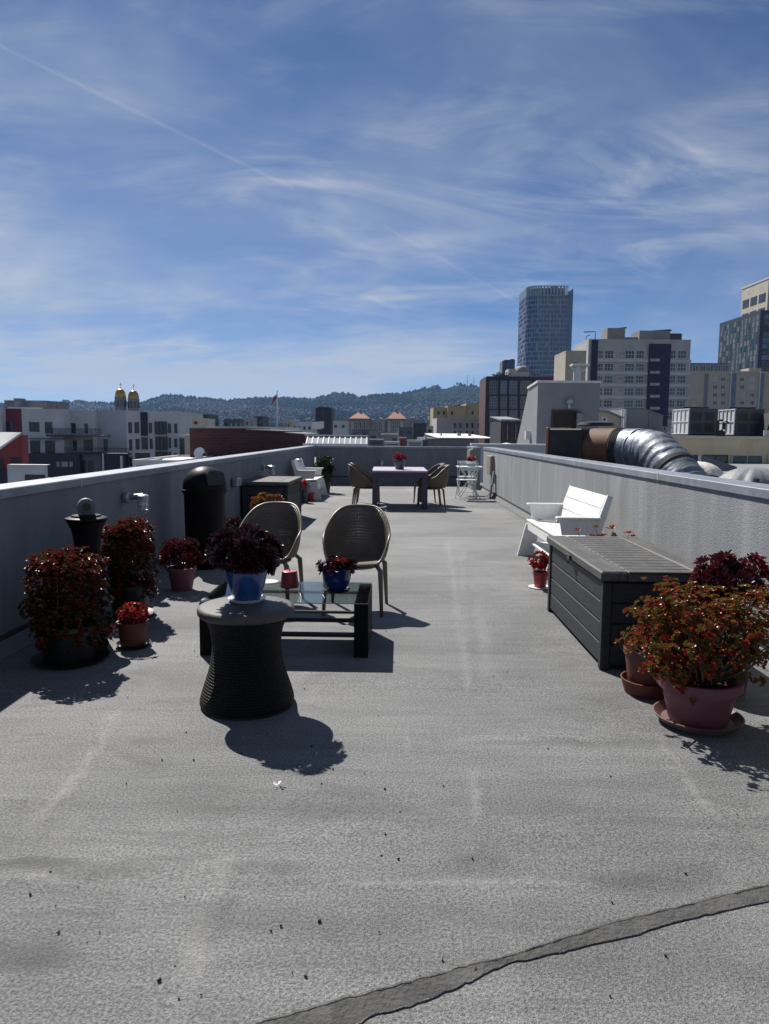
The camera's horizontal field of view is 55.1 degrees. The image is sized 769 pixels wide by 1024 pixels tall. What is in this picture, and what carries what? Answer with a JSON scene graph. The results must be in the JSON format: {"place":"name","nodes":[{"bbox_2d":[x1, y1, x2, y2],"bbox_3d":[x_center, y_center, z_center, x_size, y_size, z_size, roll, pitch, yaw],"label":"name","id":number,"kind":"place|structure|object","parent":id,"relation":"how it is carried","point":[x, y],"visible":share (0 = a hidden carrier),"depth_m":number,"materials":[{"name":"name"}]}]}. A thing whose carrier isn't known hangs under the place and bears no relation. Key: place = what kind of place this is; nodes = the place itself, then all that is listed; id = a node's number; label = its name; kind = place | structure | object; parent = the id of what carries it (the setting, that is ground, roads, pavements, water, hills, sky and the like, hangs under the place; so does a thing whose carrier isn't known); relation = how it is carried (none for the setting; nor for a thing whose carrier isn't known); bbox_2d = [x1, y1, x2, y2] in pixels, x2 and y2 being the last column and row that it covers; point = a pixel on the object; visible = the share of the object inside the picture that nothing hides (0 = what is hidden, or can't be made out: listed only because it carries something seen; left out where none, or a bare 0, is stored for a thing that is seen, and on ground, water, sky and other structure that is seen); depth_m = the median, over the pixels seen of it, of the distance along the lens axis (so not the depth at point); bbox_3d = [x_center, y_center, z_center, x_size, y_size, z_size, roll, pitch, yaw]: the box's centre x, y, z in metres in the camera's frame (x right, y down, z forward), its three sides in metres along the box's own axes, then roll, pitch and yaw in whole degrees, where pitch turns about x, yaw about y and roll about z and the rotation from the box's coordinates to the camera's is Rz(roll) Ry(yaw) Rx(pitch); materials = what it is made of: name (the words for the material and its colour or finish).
{"place":"outdoors","nodes":[
{"label":"outdoors","id":0,"kind":"place"},
{"bbox_2d":[0,432,28,483],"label":"gabled building","id":1,"kind":"structure","parent":0,"point":[16,451],"depth_m":73.84,"materials":[{"name":"red paint"}]},
{"bbox_2d":[7,464,49,482],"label":"wall","id":2,"kind":"structure","parent":0,"point":[20,472],"depth_m":62.03,"materials":[{"name":"grey concrete"}]},
{"bbox_2d":[4,398,68,408],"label":"rooftop house","id":3,"kind":"structure","parent":0,"point":[18,403],"depth_m":168.40,"materials":[{"name":"grey paint"}]},
{"bbox_2d":[0,408,202,477],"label":"apartment building","id":4,"kind":"structure","parent":0,"point":[64,442],"depth_m":124.93,"materials":[{"name":"white concrete"}]},
{"bbox_2d":[154,421,166,434],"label":"window","id":5,"kind":"structure","parent":4,"relation":"in","point":[160,426],"depth_m":123.03,"materials":[{"name":"grey glass"}]},
{"bbox_2d":[155,436,167,449],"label":"window","id":6,"kind":"structure","parent":4,"relation":"in","point":[161,442],"depth_m":123.30,"materials":[{"name":"grey glass"}]},
{"bbox_2d":[114,383,139,410],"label":"church","id":7,"kind":"structure","parent":0,"point":[121,402],"depth_m":477.04,"materials":[{"name":"gold stone"}]},
{"bbox_2d":[132,455,212,466],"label":"building","id":8,"kind":"structure","parent":0,"point":[154,460],"depth_m":47.08,"materials":[{"name":"white"}]},
{"bbox_2d":[178,434,189,454],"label":"corner building","id":9,"kind":"structure","parent":0,"point":[184,445],"depth_m":110.71,"materials":[{"name":"grey stone"}]},
{"bbox_2d":[189,426,318,456],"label":"brick building","id":10,"kind":"structure","parent":0,"point":[215,441],"depth_m":54.77,"materials":[{"name":"red brick"}]},
{"bbox_2d":[254,416,268,426],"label":"flat roofed block","id":11,"kind":"structure","parent":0,"point":[262,421],"depth_m":260.31,"materials":[{"name":"grey concrete"}]},
{"bbox_2d":[70,385,479,418],"bbox_3d":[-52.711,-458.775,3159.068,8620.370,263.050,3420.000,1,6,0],"label":"hills","id":12,"kind":"structure","parent":0,"point":[443,392],"depth_m":3581.19,"materials":[{"name":"green plant"}]},
{"bbox_2d":[0,382,479,426],"bbox_3d":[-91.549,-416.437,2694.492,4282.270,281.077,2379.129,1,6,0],"label":"hill woods","id":13,"kind":"object","parent":12,"relation":"on","point":[406,397],"visible":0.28,"depth_m":3476.82,"materials":[{"name":"green plant"}]},
{"bbox_2d":[66,387,478,425],"bbox_3d":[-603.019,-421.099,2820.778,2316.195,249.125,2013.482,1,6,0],"label":"hillside houses","id":14,"kind":"structure","parent":12,"relation":"on","point":[423,414],"depth_m":3046.62,"materials":[{"name":"stone"}]},
{"bbox_2d":[315,407,333,434],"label":"tower block","id":15,"kind":"structure","parent":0,"point":[325,415],"depth_m":228.30,"materials":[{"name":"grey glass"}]},
{"bbox_2d":[333,421,348,436],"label":"building","id":16,"kind":"structure","parent":0,"point":[340,427],"depth_m":139.14,"materials":[{"name":"white concrete"}]},
{"bbox_2d":[352,429,368,444],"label":"building","id":17,"kind":"structure","parent":0,"point":[360,431],"depth_m":149.14,"materials":[{"name":"grey stone"}]},
{"bbox_2d":[0,483,768,1023],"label":"rooftop floor","id":18,"kind":"structure","parent":0,"point":[516,721],"depth_m":2.88,"materials":[{"name":"grey concrete"}]},
{"bbox_2d":[17,543,115,669],"bbox_3d":[-2.048,0.594,4.778,0.568,0.757,0.579,1,6,0],"label":"potted plant","id":19,"kind":"object","parent":18,"relation":"on","point":[68,633],"visible":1,"depth_m":4.66,"materials":[{"name":"red plant"}]},
{"bbox_2d":[64,513,109,637],"bbox_3d":[-2.169,0.459,5.404,0.300,0.890,0.300,1,6,0],"label":"pedestal","id":20,"kind":"object","parent":18,"relation":"on","point":[86,530],"visible":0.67,"depth_m":5.29,"materials":[{"name":"black plastic"}]},
{"bbox_2d":[77,498,94,514],"bbox_3d":[-2.163,-0.041,5.346,0.116,0.116,0.108,-2,7,-25],"label":"ashtray head","id":21,"kind":"object","parent":20,"relation":"on","point":[85,506],"visible":1,"depth_m":5.30},
{"bbox_2d":[106,601,150,649],"bbox_3d":[-1.768,0.780,5.122,0.280,0.317,0.252,-4,8,-37],"label":"potted plant","id":22,"kind":"object","parent":18,"relation":"on","point":[132,624],"visible":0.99,"depth_m":5.07,"materials":[{"name":"red plant"}]},
{"bbox_2d":[100,514,159,620],"bbox_3d":[-2.042,0.436,5.945,0.493,0.821,0.459,0,6,0],"label":"potted plant","id":23,"kind":"object","parent":18,"relation":"on","point":[131,546],"visible":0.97,"depth_m":5.83,"materials":[{"name":"red plant"}]},
{"bbox_2d":[0,446,315,661],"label":"parapet wall","id":24,"kind":"structure","parent":18,"relation":"on","point":[34,513],"depth_m":6.31,"materials":[{"name":"paint"}]},
{"bbox_2d":[123,492,148,513],"bbox_3d":[-2.341,-0.088,6.979,0.225,0.203,0.110,1,6,2],"label":"wall lamp","id":25,"kind":"object","parent":24,"relation":"attached to","point":[142,498],"visible":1,"depth_m":6.95,"materials":[{"name":"metal"}]},
{"bbox_2d":[157,536,203,591],"bbox_3d":[-1.926,0.484,6.971,0.414,0.509,0.387,0,6,-1],"label":"potted plant","id":26,"kind":"object","parent":18,"relation":"on","point":[181,572],"visible":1,"depth_m":6.89,"materials":[{"name":"red plant"}]},
{"bbox_2d":[182,466,227,569],"bbox_3d":[-1.974,0.053,8.137,0.499,1.115,0.494,1,6,0],"label":"rubbish bin","id":27,"kind":"object","parent":18,"relation":"on","point":[204,489],"visible":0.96,"depth_m":7.94,"materials":[{"name":"black plastic"}]},
{"bbox_2d":[226,516,241,546],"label":"potted plant","id":28,"kind":"object","parent":18,"relation":"on","point":[236,522],"visible":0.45,"depth_m":8.47,"materials":[{"name":"red plant"}]},
{"bbox_2d":[197,595,294,720],"bbox_3d":[-0.757,0.782,4.060,0.528,0.561,0.528,1,6,0],"label":"drum table","id":29,"kind":"object","parent":18,"relation":"on","point":[247,678],"visible":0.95,"depth_m":3.88,"materials":[{"name":"dark wicker"},{"name":"grey stone"}]},
{"bbox_2d":[204,523,285,603],"bbox_3d":[-0.776,0.276,4.088,0.454,0.435,0.435,0,6,-1],"label":"potted plant","id":30,"kind":"object","parent":29,"relation":"on","point":[249,563],"visible":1,"depth_m":4.00,"materials":[{"name":"purple plant"}]},
{"bbox_2d":[250,492,283,531],"bbox_3d":[-1.712,0.017,10.803,0.538,0.620,0.436,0,6,0],"label":"potted plant","id":31,"kind":"object","parent":18,"relation":"on","point":[255,502],"visible":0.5,"depth_m":10.73,"materials":[{"name":"orange plant"}]},
{"bbox_2d":[239,501,304,599],"bbox_3d":[-1.001,0.369,6.460,0.579,0.867,0.662,1,6,9],"label":"shell chair","id":32,"kind":"object","parent":18,"relation":"on","point":[265,514],"visible":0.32,"depth_m":6.67,"materials":[{"name":"grey wicker"}]},
{"bbox_2d":[242,476,302,520],"bbox_3d":[-1.884,-0.217,12.579,0.800,0.700,1.510,1,6,2],"label":"deck box","id":33,"kind":"object","parent":18,"relation":"on","point":[288,488],"visible":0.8,"depth_m":11.87,"materials":[{"name":"plastic"}]},
{"bbox_2d":[199,582,371,657],"bbox_3d":[-0.666,0.748,5.270,1.130,0.371,0.690,1,6,1],"label":"coffee table","id":34,"kind":"object","parent":18,"relation":"on","point":[361,620],"visible":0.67,"depth_m":4.96,"materials":[{"name":"metal"}]},
{"bbox_2d":[280,569,298,588],"bbox_3d":[-0.693,0.480,5.383,0.136,0.135,0.136,1,6,0],"label":"candle bucket","id":35,"kind":"object","parent":34,"relation":"on","point":[289,578],"visible":1,"depth_m":5.33,"materials":[{"name":"red wax"}]},
{"bbox_2d":[315,555,358,592],"bbox_3d":[-0.335,0.433,5.250,0.290,0.261,0.258,-3,7,-32],"label":"potted plant","id":36,"kind":"object","parent":34,"relation":"on","point":[336,573],"visible":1,"depth_m":5.19,"materials":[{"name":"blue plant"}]},
{"bbox_2d":[301,479,308,502],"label":"potted plant","id":37,"kind":"object","parent":18,"relation":"on","point":[304,492],"visible":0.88,"depth_m":15.64,"materials":[{"name":"red plant"}]},
{"bbox_2d":[291,458,327,499],"bbox_3d":[-1.712,-0.780,16.974,0.679,0.880,1.360,1,6,2],"label":"garden bench","id":38,"kind":"object","parent":18,"relation":"on","point":[318,486],"visible":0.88,"depth_m":16.36,"materials":[{"name":"white wood"}]},
{"bbox_2d":[312,456,335,492],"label":"potted plant","id":39,"kind":"object","parent":18,"relation":"on","point":[326,463],"visible":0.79,"depth_m":18.18,"materials":[{"name":"green plant"}]},
{"bbox_2d":[322,504,390,616],"bbox_3d":[-0.235,0.395,6.280,0.579,0.867,0.662,1,6,5],"label":"shell chair","id":40,"kind":"object","parent":18,"relation":"on","point":[372,529],"visible":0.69,"depth_m":6.46,"materials":[{"name":"grey wicker"}]},
{"bbox_2d":[348,464,379,505],"bbox_3d":[-0.415,-0.538,14.916,0.662,0.867,0.579,1,6,8],"label":"shell chair","id":41,"kind":"object","parent":18,"relation":"on","point":[358,477],"visible":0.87,"depth_m":14.74,"materials":[{"name":"beige wicker"}]},
{"bbox_2d":[29,599,737,999],"bbox_3d":[0.100,0.834,6.214,4.184,0.008,8.576,1,6,0],"label":"grit","id":42,"kind":"object","parent":18,"relation":"on","point":[319,919],"visible":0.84,"depth_m":2.37,"materials":[{"name":"black gravel"}]},
{"bbox_2d":[316,446,466,484],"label":"parapet wall","id":43,"kind":"structure","parent":18,"relation":"on","point":[369,458],"depth_m":21.45,"materials":[{"name":"paint"}]},
{"bbox_2d":[372,467,427,508],"bbox_3d":[0.304,-0.519,15.292,1.090,0.757,1.600,1,6,0],"label":"dining table","id":44,"kind":"object","parent":18,"relation":"on","point":[405,472],"visible":0.84,"depth_m":14.48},
{"bbox_2d":[393,451,406,468],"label":"potted plant","id":45,"kind":"object","parent":44,"relation":"on","point":[399,462],"visible":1,"depth_m":14.90,"materials":[{"name":"red plant"}]},
{"bbox_2d":[413,463,444,504],"bbox_3d":[0.945,-0.598,15.584,0.662,0.867,0.579,-1,6,-10],"label":"shell chair","id":46,"kind":"object","parent":18,"relation":"on","point":[430,471],"visible":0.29,"depth_m":15.77,"materials":[{"name":"beige wicker"}]},
{"bbox_2d":[417,465,449,508],"bbox_3d":[0.984,-0.519,14.856,0.662,0.867,0.579,0,6,-8],"label":"shell chair","id":47,"kind":"object","parent":18,"relation":"on","point":[438,478],"visible":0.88,"depth_m":14.68,"materials":[{"name":"beige wicker"}]},
{"bbox_2d":[455,463,477,498],"bbox_3d":[1.866,-0.704,16.770,0.428,0.848,0.454,0,6,-6],"label":"bistro chair","id":48,"kind":"object","parent":18,"relation":"on","point":[468,469],"visible":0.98,"depth_m":16.58,"materials":[{"name":"white metal"}]},
{"bbox_2d":[456,466,482,497],"bbox_3d":[1.986,-0.706,17.322,0.580,0.734,0.580,1,6,0],"label":"bistro table","id":49,"kind":"object","parent":18,"relation":"on","point":[465,475],"visible":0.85,"depth_m":17.13,"materials":[{"name":"white metal"}]},
{"bbox_2d":[465,446,481,489],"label":"parapet wall","id":50,"kind":"structure","parent":18,"relation":"on","point":[477,452],"depth_m":19.71,"materials":[{"name":"paint"}]},
{"bbox_2d":[258,885,768,1023],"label":"floor seam","id":51,"kind":"object","parent":18,"relation":"on","point":[354,1009],"visible":1,"depth_m":2.06,"materials":[{"name":"grey concrete"}]},
{"bbox_2d":[527,550,548,589],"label":"potted plant","id":52,"kind":"object","parent":18,"relation":"on","point":[540,575],"visible":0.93,"depth_m":7.16,"materials":[{"name":"red plant"}]},
{"bbox_2d":[517,485,612,578],"bbox_3d":[1.992,0.183,8.352,0.679,0.880,1.580,0,6,-1],"label":"garden bench","id":53,"kind":"object","parent":18,"relation":"on","point":[566,523],"visible":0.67,"depth_m":8.39,"materials":[{"name":"white wood"}]},
{"bbox_2d":[575,525,636,535],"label":"potted plant","id":54,"kind":"object","parent":18,"relation":"on","point":[610,526],"visible":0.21,"depth_m":6.89,"materials":[{"name":"red plant"}]},
{"bbox_2d":[480,447,768,671],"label":"parapet wall","id":55,"kind":"structure","parent":18,"relation":"on","point":[693,517],"depth_m":6.92,"materials":[{"name":"paint"}]},
{"bbox_2d":[487,455,494,479],"bbox_3d":[2.502,-0.910,17.400,0.112,0.840,0.620,1,6,0],"label":"utility box","id":56,"kind":"object","parent":55,"relation":"attached to","point":[490,463],"visible":0.86,"depth_m":17.09,"materials":[{"name":"beige metal"}]},
{"bbox_2d":[547,536,709,669],"bbox_3d":[1.733,0.610,5.466,0.780,0.645,1.640,1,6,0],"label":"deck box","id":57,"kind":"object","parent":18,"relation":"on","point":[597,585],"visible":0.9,"depth_m":4.99,"materials":[{"name":"plastic"}]},
{"bbox_2d":[620,619,665,699],"bbox_3d":[1.566,0.824,4.300,0.385,0.465,0.310,0,6,0],"label":"potted plant","id":58,"kind":"object","parent":18,"relation":"on","point":[637,684],"visible":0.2,"depth_m":4.22,"materials":[{"name":"red plant"}]},
{"bbox_2d":[614,575,768,735],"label":"potted plant","id":59,"kind":"object","parent":18,"relation":"on","point":[700,681],"visible":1,"depth_m":3.70,"materials":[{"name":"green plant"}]},
{"bbox_2d":[688,549,768,695],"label":"potted plant","id":60,"kind":"object","parent":18,"relation":"on","point":[728,570],"visible":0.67,"depth_m":4.23,"materials":[{"name":"red plant"}]},
{"bbox_2d":[0,0,768,402],"label":"sky","id":61,"kind":"structure","parent":0,"point":[223,199],"materials":[{"name":"blue"}]},
{"bbox_2d":[398,427,412,445],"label":"building","id":62,"kind":"structure","parent":0,"point":[407,432],"depth_m":149.13,"materials":[{"name":"concrete"}]},
{"bbox_2d":[412,423,426,439],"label":"building","id":63,"kind":"structure","parent":0,"point":[419,429],"depth_m":168.97,"materials":[{"name":"grey concrete"}]},
{"bbox_2d":[417,433,489,446],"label":"warehouse","id":64,"kind":"structure","parent":0,"point":[449,440],"depth_m":83.67,"materials":[{"name":"white stone"}]},
{"bbox_2d":[430,403,478,425],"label":"tan building","id":65,"kind":"structure","parent":0,"point":[468,410],"depth_m":267.50,"materials":[{"name":"beige concrete"}]},
{"bbox_2d":[432,418,478,442],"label":"pinkish building","id":66,"kind":"structure","parent":0,"point":[455,425],"depth_m":203.63,"materials":[{"name":"grey concrete"}]},
{"bbox_2d":[499,359,514,374],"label":"building","id":67,"kind":"structure","parent":0,"point":[506,364],"depth_m":512.12,"materials":[{"name":"blue stone"}]},
{"bbox_2d":[478,366,553,443],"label":"loft building","id":68,"kind":"structure","parent":0,"point":[502,396],"depth_m":180.12,"materials":[{"name":"brown brick"}]},
{"bbox_2d":[554,351,586,380],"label":"narrow building","id":69,"kind":"structure","parent":0,"point":[563,362],"depth_m":147.86,"materials":[{"name":"beige concrete"}]},
{"bbox_2d":[574,327,690,435],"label":"apartment building","id":70,"kind":"structure","parent":0,"point":[648,370],"depth_m":173.36,"materials":[{"name":"grey concrete"}]},
{"bbox_2d":[689,363,729,370],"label":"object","id":71,"kind":"structure","parent":0,"point":[709,367],"depth_m":295.33,"materials":[{"name":"metal"}]},
{"bbox_2d":[672,436,768,463],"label":"cream building","id":72,"kind":"structure","parent":0,"point":[739,449],"depth_m":49.80,"materials":[{"name":"beige concrete"}]},
{"bbox_2d":[599,410,623,427],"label":"lean to shed","id":73,"kind":"object","parent":72,"relation":"on","point":[612,417],"visible":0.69,"depth_m":51.57,"materials":[{"name":"grey paint"}]},
{"bbox_2d":[607,408,663,430],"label":"grey shed","id":74,"kind":"structure","parent":72,"relation":"on","point":[636,418],"depth_m":53.58,"materials":[{"name":"paint"}]},
{"bbox_2d":[672,406,717,435],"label":"chiller","id":75,"kind":"object","parent":72,"relation":"on","point":[692,421],"visible":0.99,"depth_m":56.62,"materials":[{"name":"grey metal"}]},
{"bbox_2d":[715,419,729,435],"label":"pipework","id":76,"kind":"object","parent":72,"relation":"on","point":[718,432],"visible":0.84,"depth_m":55.11,"materials":[{"name":"black metal"}]},
{"bbox_2d":[718,407,764,435],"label":"chiller","id":77,"kind":"object","parent":72,"relation":"on","point":[744,421],"visible":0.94,"depth_m":56.60,"materials":[{"name":"grey metal"}]},
{"bbox_2d":[731,455,762,462],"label":"window","id":78,"kind":"structure","parent":72,"relation":"in","point":[734,458],"depth_m":49.83,"materials":[{"name":"grey glass"}]},
{"bbox_2d":[755,413,768,435],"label":"covered unit","id":79,"kind":"object","parent":72,"relation":"on","point":[763,429],"visible":1,"depth_m":55.65,"materials":[{"name":"metal"}]},
{"bbox_2d":[688,368,768,436],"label":"apartment building","id":80,"kind":"structure","parent":0,"point":[721,390],"depth_m":258.76,"materials":[{"name":"beige concrete"}]},
{"bbox_2d":[703,373,708,406],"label":"window","id":81,"kind":"structure","parent":80,"relation":"in","point":[706,374],"depth_m":258.63,"materials":[{"name":"blue glass"}]},
{"bbox_2d":[730,373,736,406],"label":"window","id":82,"kind":"structure","parent":80,"relation":"in","point":[734,375],"depth_m":258.63,"materials":[{"name":"blue glass"}]},
{"bbox_2d":[759,373,764,408],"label":"window","id":83,"kind":"structure","parent":80,"relation":"in","point":[762,374],"depth_m":258.66,"materials":[{"name":"blue glass"}]},
{"bbox_2d":[718,310,768,370],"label":"dark tower","id":84,"kind":"structure","parent":0,"point":[744,342],"depth_m":304.39,"materials":[{"name":"teal glass"}]},
{"bbox_2d":[741,277,768,315],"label":"beige tower","id":85,"kind":"structure","parent":0,"point":[755,296],"depth_m":453.04,"materials":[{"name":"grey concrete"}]},
{"label":"ground","id":86,"kind":"structure","parent":0,"visible":0},
{"bbox_2d":[192,418,214,426],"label":"plant room","id":87,"kind":"object","parent":86,"relation":"on","point":[200,422],"visible":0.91,"depth_m":89.41,"materials":[{"name":"grey concrete"}]},
{"bbox_2d":[224,419,244,426],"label":"flat roofed block","id":88,"kind":"structure","parent":86,"relation":"on","point":[234,422],"depth_m":258.18,"materials":[{"name":"grey stone"}]},
{"bbox_2d":[291,422,316,432],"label":"flat roofed block","id":89,"kind":"structure","parent":86,"relation":"on","point":[305,427],"depth_m":178.80,"materials":[{"name":"white concrete"}]},
{"bbox_2d":[334,409,424,444],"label":"school building","id":90,"kind":"structure","parent":86,"relation":"on","point":[393,422],"depth_m":417.30,"materials":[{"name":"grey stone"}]},
{"bbox_2d":[381,433,397,445],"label":"town building","id":91,"kind":"structure","parent":86,"relation":"on","point":[389,436],"depth_m":305.20,"materials":[{"name":"grey concrete"}]},
{"bbox_2d":[517,285,572,376],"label":"glass tower","id":92,"kind":"structure","parent":86,"relation":"on","point":[545,327],"depth_m":412.12,"materials":[{"name":"blue glass"}]},
{"bbox_2d":[723,463,768,472],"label":"neighbouring roof","id":93,"kind":"structure","parent":86,"relation":"on","point":[742,465],"depth_m":46.05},
{"bbox_2d":[490,417,520,443],"bbox_3d":[6.741,-4.001,41.655,1.029,2.838,4.300,1,6,0],"label":"glazed lean to","id":94,"kind":"object","parent":93,"relation":"on","point":[504,430],"visible":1,"depth_m":39.79,"materials":[{"name":"grey paint"}]},
{"bbox_2d":[470,443,545,482],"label":"parapet","id":95,"kind":"structure","parent":93,"relation":"on","point":[537,448],"depth_m":24.91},
{"bbox_2d":[517,380,601,443],"bbox_3d":[7.322,-3.566,32.347,2.745,3.980,5.700,1,6,0],"label":"stair bulkhead","id":96,"kind":"object","parent":93,"relation":"on","point":[561,403],"visible":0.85,"depth_m":29.71,"materials":[{"name":"grey paint"}]},
{"bbox_2d":[553,411,575,428],"bbox_3d":[7.238,-2.685,29.850,0.924,2.761,0.046,0,6,0],"label":"door","id":97,"kind":"structure","parent":96,"relation":"in","point":[567,419],"depth_m":29.71,"materials":[{"name":"brown metal"}]},
{"bbox_2d":[570,364,589,380],"bbox_3d":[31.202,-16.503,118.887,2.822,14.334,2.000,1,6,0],"label":"vent stack","id":98,"kind":"object","parent":96,"relation":"on","point":[576,369],"visible":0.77,"depth_m":117.71,"materials":[{"name":"white metal"}]},
{"bbox_2d":[577,421,614,425],"bbox_3d":[5.396,-1.234,18.972,0.940,2.178,0.940,1,6,0],"label":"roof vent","id":99,"kind":"object","parent":93,"relation":"on","point":[595,423],"visible":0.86,"depth_m":18.49,"materials":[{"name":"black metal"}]},
{"bbox_2d":[545,427,707,475],"bbox_3d":[4.038,-0.429,12.380,0.977,1.968,3.038,-3,7,-32],"label":"duct","id":100,"kind":"object","parent":93,"relation":"on","point":[648,448],"visible":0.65,"depth_m":12.15,"materials":[{"name":"metal"}]},
{"bbox_2d":[697,461,723,477],"bbox_3d":[6.103,-0.324,14.512,1.388,1.337,1.368,1,6,0],"label":"tarp cover","id":101,"kind":"object","parent":93,"relation":"on","point":[711,470],"visible":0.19,"depth_m":14.14,"materials":[{"name":"white fabric"}]},
{"bbox_2d":[698,455,736,470],"bbox_3d":[13.603,-1.978,30.099,1.533,0.637,0.300,1,6,0],"label":"duct","id":102,"kind":"object","parent":93,"relation":"on","point":[722,466],"visible":0.65,"depth_m":29.95,"materials":[{"name":"grey metal"}]},
{"bbox_2d":[719,467,768,483],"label":"dome cover","id":103,"kind":"object","parent":93,"relation":"on","point":[755,474],"visible":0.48,"depth_m":12.20,"materials":[{"name":"white metal"}]},
{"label":"neighbouring roof","id":104,"kind":"structure","parent":86,"relation":"on","visible":0},
{"bbox_2d":[303,435,368,456],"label":"skylight","id":105,"kind":"object","parent":104,"relation":"on","point":[327,440],"visible":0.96,"depth_m":46.28,"materials":[{"name":"white glass"}]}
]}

